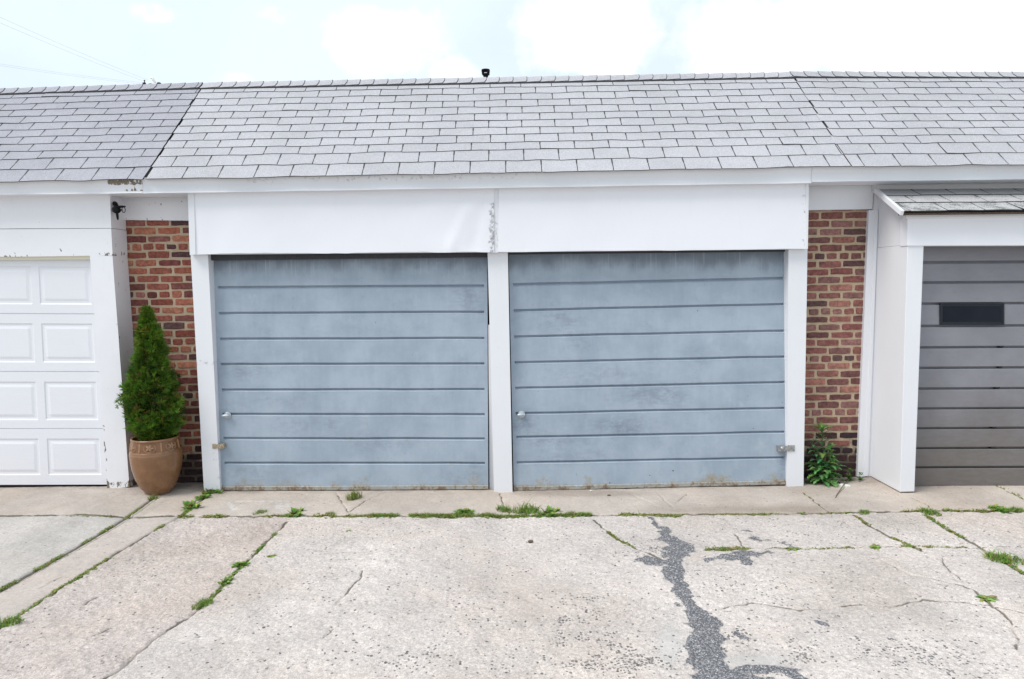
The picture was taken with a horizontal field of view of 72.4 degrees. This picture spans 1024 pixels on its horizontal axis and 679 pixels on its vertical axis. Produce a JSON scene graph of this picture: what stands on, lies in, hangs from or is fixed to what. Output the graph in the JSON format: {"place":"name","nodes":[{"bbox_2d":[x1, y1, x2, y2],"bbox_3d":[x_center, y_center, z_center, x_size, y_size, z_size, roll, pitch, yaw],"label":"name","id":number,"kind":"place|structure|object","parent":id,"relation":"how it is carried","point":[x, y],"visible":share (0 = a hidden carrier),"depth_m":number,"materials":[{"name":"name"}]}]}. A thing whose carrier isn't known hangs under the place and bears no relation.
{"place":"outdoors","nodes":[
{"label":"outdoors","id":0,"kind":"place"},
{"bbox_2d":[0,476,1023,678],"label":"driveway","id":1,"kind":"structure","parent":0,"point":[403,595],"depth_m":4.28,"materials":[{"name":"concrete"}]},
{"bbox_2d":[0,610,26,627],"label":"weed clump","id":2,"kind":"object","parent":1,"relation":"on","point":[6,622],"visible":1,"depth_m":3.81,"materials":[{"name":"green plant"}]},
{"bbox_2d":[114,304,187,494],"bbox_3d":[-3.121,0.515,6.120,0.606,1.663,0.537,-1,5,0],"label":"potted cypress","id":3,"kind":"object","parent":1,"relation":"on","point":[152,404],"visible":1,"depth_m":6.00,"materials":[{"name":"plant"}]},
{"bbox_2d":[148,492,158,500],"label":"weed clump","id":4,"kind":"object","parent":1,"relation":"on","point":[152,497],"visible":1,"depth_m":5.98,"materials":[{"name":"green plant"}]},
{"bbox_2d":[181,499,201,508],"bbox_3d":[-2.676,1.370,5.820,0.171,0.056,0.203,-4,6,-36],"label":"weed clump","id":5,"kind":"object","parent":1,"relation":"on","point":[189,504],"visible":0.99,"depth_m":5.81,"materials":[{"name":"green plant"}]},
{"bbox_2d":[188,595,214,609],"bbox_3d":[-1.791,1.516,4.058,0.125,0.052,0.141,0,5,14],"label":"weed clump","id":6,"kind":"object","parent":1,"relation":"on","point":[202,604],"visible":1,"depth_m":4.04,"materials":[{"name":"green plant"}]},
{"bbox_2d":[194,494,209,499],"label":"weed clump","id":7,"kind":"object","parent":1,"relation":"on","point":[201,496],"visible":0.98,"depth_m":6.03,"materials":[{"name":"green plant"}]},
{"bbox_2d":[202,488,222,493],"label":"weed clump","id":8,"kind":"object","parent":1,"relation":"on","point":[218,491],"visible":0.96,"depth_m":6.20,"materials":[{"name":"green plant"}]},
{"bbox_2d":[217,576,233,584],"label":"weed clump","id":9,"kind":"object","parent":1,"relation":"on","point":[226,579],"visible":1,"depth_m":4.36,"materials":[{"name":"green plant"}]},
{"bbox_2d":[232,561,249,566],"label":"weed clump","id":10,"kind":"object","parent":1,"relation":"on","point":[239,563],"visible":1,"depth_m":4.62,"materials":[{"name":"green plant"}]},
{"bbox_2d":[251,509,267,514],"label":"weed clump","id":11,"kind":"object","parent":1,"relation":"on","point":[259,511],"visible":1,"depth_m":5.65,"materials":[{"name":"green plant"}]},
{"bbox_2d":[285,507,304,516],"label":"weed clump","id":12,"kind":"object","parent":1,"relation":"on","point":[293,511],"visible":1,"depth_m":5.62,"materials":[{"name":"green plant"}]},
{"bbox_2d":[345,487,361,500],"bbox_3d":[-1.371,1.326,6.023,0.160,0.122,0.223,-2,5,-10],"label":"weed clump","id":13,"kind":"object","parent":1,"relation":"on","point":[354,495],"visible":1,"depth_m":6.02,"materials":[{"name":"green plant"}]},
{"bbox_2d":[453,508,474,513],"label":"weed clump","id":14,"kind":"object","parent":1,"relation":"on","point":[464,510],"visible":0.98,"depth_m":5.64,"materials":[{"name":"green plant"}]},
{"bbox_2d":[495,503,512,512],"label":"weed clump","id":15,"kind":"object","parent":1,"relation":"on","point":[503,508],"visible":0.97,"depth_m":5.72,"materials":[{"name":"green plant"}]},
{"bbox_2d":[0,486,1023,628],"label":"joint grass","id":16,"kind":"structure","parent":1,"relation":"on","point":[455,515],"depth_m":5.52,"materials":[{"name":"green plant"}]},
{"bbox_2d":[512,496,541,513],"bbox_3d":[0.122,1.352,5.679,0.238,0.125,0.212,-4,5,-30],"label":"weed clump","id":17,"kind":"object","parent":1,"relation":"on","point":[529,508],"visible":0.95,"depth_m":5.66,"materials":[{"name":"green plant"}]},
{"bbox_2d":[537,505,560,516],"bbox_3d":[0.299,1.385,5.651,0.181,0.059,0.214,1,5,27],"label":"weed clump","id":18,"kind":"object","parent":1,"relation":"on","point":[551,510],"visible":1,"depth_m":5.65,"materials":[{"name":"green plant"}]},
{"bbox_2d":[786,547,799,550],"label":"weed clump","id":19,"kind":"object","parent":1,"relation":"on","point":[792,548],"visible":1,"depth_m":4.81,"materials":[{"name":"green plant"}]},
{"bbox_2d":[839,484,850,487],"bbox_3d":[2.937,1.290,6.176,0.095,0.023,0.041,3,6,42],"label":"stone chip","id":20,"kind":"object","parent":1,"relation":"on","point":[845,485],"visible":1,"depth_m":6.16,"materials":[{"name":"white stone"}]},
{"bbox_2d":[842,468,853,481],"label":"seedling","id":21,"kind":"object","parent":1,"relation":"on","point":[849,477],"visible":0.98,"depth_m":6.35,"materials":[{"name":"green plant"}]},
{"bbox_2d":[858,507,870,514],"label":"weed clump","id":22,"kind":"object","parent":1,"relation":"on","point":[865,512],"visible":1,"depth_m":5.49,"materials":[{"name":"green plant"}]},
{"bbox_2d":[869,543,880,549],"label":"weed clump","id":23,"kind":"object","parent":1,"relation":"on","point":[874,546],"visible":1,"depth_m":4.81,"materials":[{"name":"green plant"}]},
{"bbox_2d":[918,506,941,515],"bbox_3d":[3.237,1.323,5.436,0.184,0.058,0.163,2,6,35],"label":"weed clump","id":24,"kind":"object","parent":1,"relation":"on","point":[930,511],"visible":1,"depth_m":5.42,"materials":[{"name":"green plant"}]},
{"bbox_2d":[977,595,998,602],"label":"weed clump","id":25,"kind":"object","parent":1,"relation":"on","point":[987,599],"visible":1,"depth_m":4.01,"materials":[{"name":"green plant"}]},
{"bbox_2d":[988,504,1010,513],"bbox_3d":[3.819,1.324,5.492,0.137,0.046,0.171,0,5,9],"label":"weed clump","id":26,"kind":"object","parent":1,"relation":"on","point":[1001,509],"visible":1,"depth_m":5.47,"materials":[{"name":"green plant"}]},
{"bbox_2d":[979,547,1023,564],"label":"weed clump","id":27,"kind":"object","parent":1,"relation":"on","point":[1002,557],"visible":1,"depth_m":4.52,"materials":[{"name":"green plant"}]},
{"bbox_2d":[1008,505,1023,512],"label":"weed clump","id":28,"kind":"object","parent":1,"relation":"on","point":[1016,509],"visible":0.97,"depth_m":5.47,"materials":[{"name":"green plant"}]},
{"bbox_2d":[0,0,1023,87],"label":"sky","id":29,"kind":"structure","parent":0,"point":[167,41],"materials":[{"name":"white"}]},
{"label":"ground","id":30,"kind":"structure","parent":0,"visible":0},
{"bbox_2d":[0,82,202,487],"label":"garage","id":31,"kind":"structure","parent":30,"relation":"on","point":[76,162],"depth_m":6.18,"materials":[{"name":"grey"}]},
{"bbox_2d":[0,260,106,484],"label":"garage door","id":32,"kind":"structure","parent":31,"relation":"in","point":[51,426],"depth_m":6.20,"materials":[{"name":"white metal"}]},
{"bbox_2d":[112,201,125,219],"bbox_3d":[-3.395,-1.113,6.045,0.128,0.168,0.088,-1,5,0],"label":"security camera","id":33,"kind":"object","parent":31,"relation":"attached to","point":[116,209],"visible":1,"depth_m":6.03,"materials":[{"name":"black plastic"}]},
{"bbox_2d":[142,77,160,83],"bbox_3d":[-19.960,-7.866,39.532,1.300,13.518,0.406,-1,5,0],"label":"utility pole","id":34,"kind":"object","parent":30,"relation":"on","point":[153,80],"visible":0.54,"depth_m":38.85,"materials":[{"name":"wood"}]},
{"bbox_2d":[1,23,139,79],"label":"overhead wire","id":35,"kind":"object","parent":34,"relation":"attached to","point":[65,50],"visible":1,"depth_m":28.58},
{"bbox_2d":[0,17,141,77],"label":"overhead wire","id":36,"kind":"object","parent":34,"relation":"attached to","point":[61,44],"visible":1,"depth_m":27.30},
{"bbox_2d":[123,72,850,491],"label":"garage","id":37,"kind":"structure","parent":30,"relation":"on","point":[551,282],"depth_m":6.20,"materials":[{"name":"grey"}]},
{"bbox_2d":[212,257,487,490],"bbox_3d":[-1.430,0.278,6.210,2.460,2.171,0.176,-1,5,0],"label":"garage door","id":38,"kind":"structure","parent":37,"relation":"in","point":[333,374],"depth_m":6.21,"materials":[{"name":"blue metal"}]},
{"bbox_2d":[481,68,489,77],"bbox_3d":[-0.311,-2.780,8.502,0.104,0.971,0.102,-1,5,0],"label":"vent pipe","id":39,"kind":"object","parent":37,"relation":"attached to","point":[487,74],"visible":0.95,"depth_m":8.44,"materials":[{"name":"black metal"}]},
{"bbox_2d":[509,252,794,490],"bbox_3d":[1.239,0.253,6.208,2.504,2.169,0.177,-1,5,0],"label":"garage door","id":40,"kind":"structure","parent":37,"relation":"in","point":[629,370],"depth_m":6.22,"materials":[{"name":"blue metal"}]},
{"bbox_2d":[804,422,844,487],"bbox_3d":[2.795,1.049,6.262,0.366,0.590,0.272,2,5,28],"label":"thistle weed","id":41,"kind":"object","parent":30,"relation":"on","point":[824,472],"visible":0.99,"depth_m":6.26,"materials":[{"name":"green plant"}]},
{"bbox_2d":[789,71,1023,491],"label":"garage","id":42,"kind":"structure","parent":30,"relation":"on","point":[914,371],"depth_m":6.09,"materials":[{"name":"grey"}]},
{"bbox_2d":[915,246,1023,485],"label":"garage door","id":43,"kind":"structure","parent":42,"relation":"in","point":[970,409],"depth_m":6.05,"materials":[{"name":"grey metal"}]}
]}

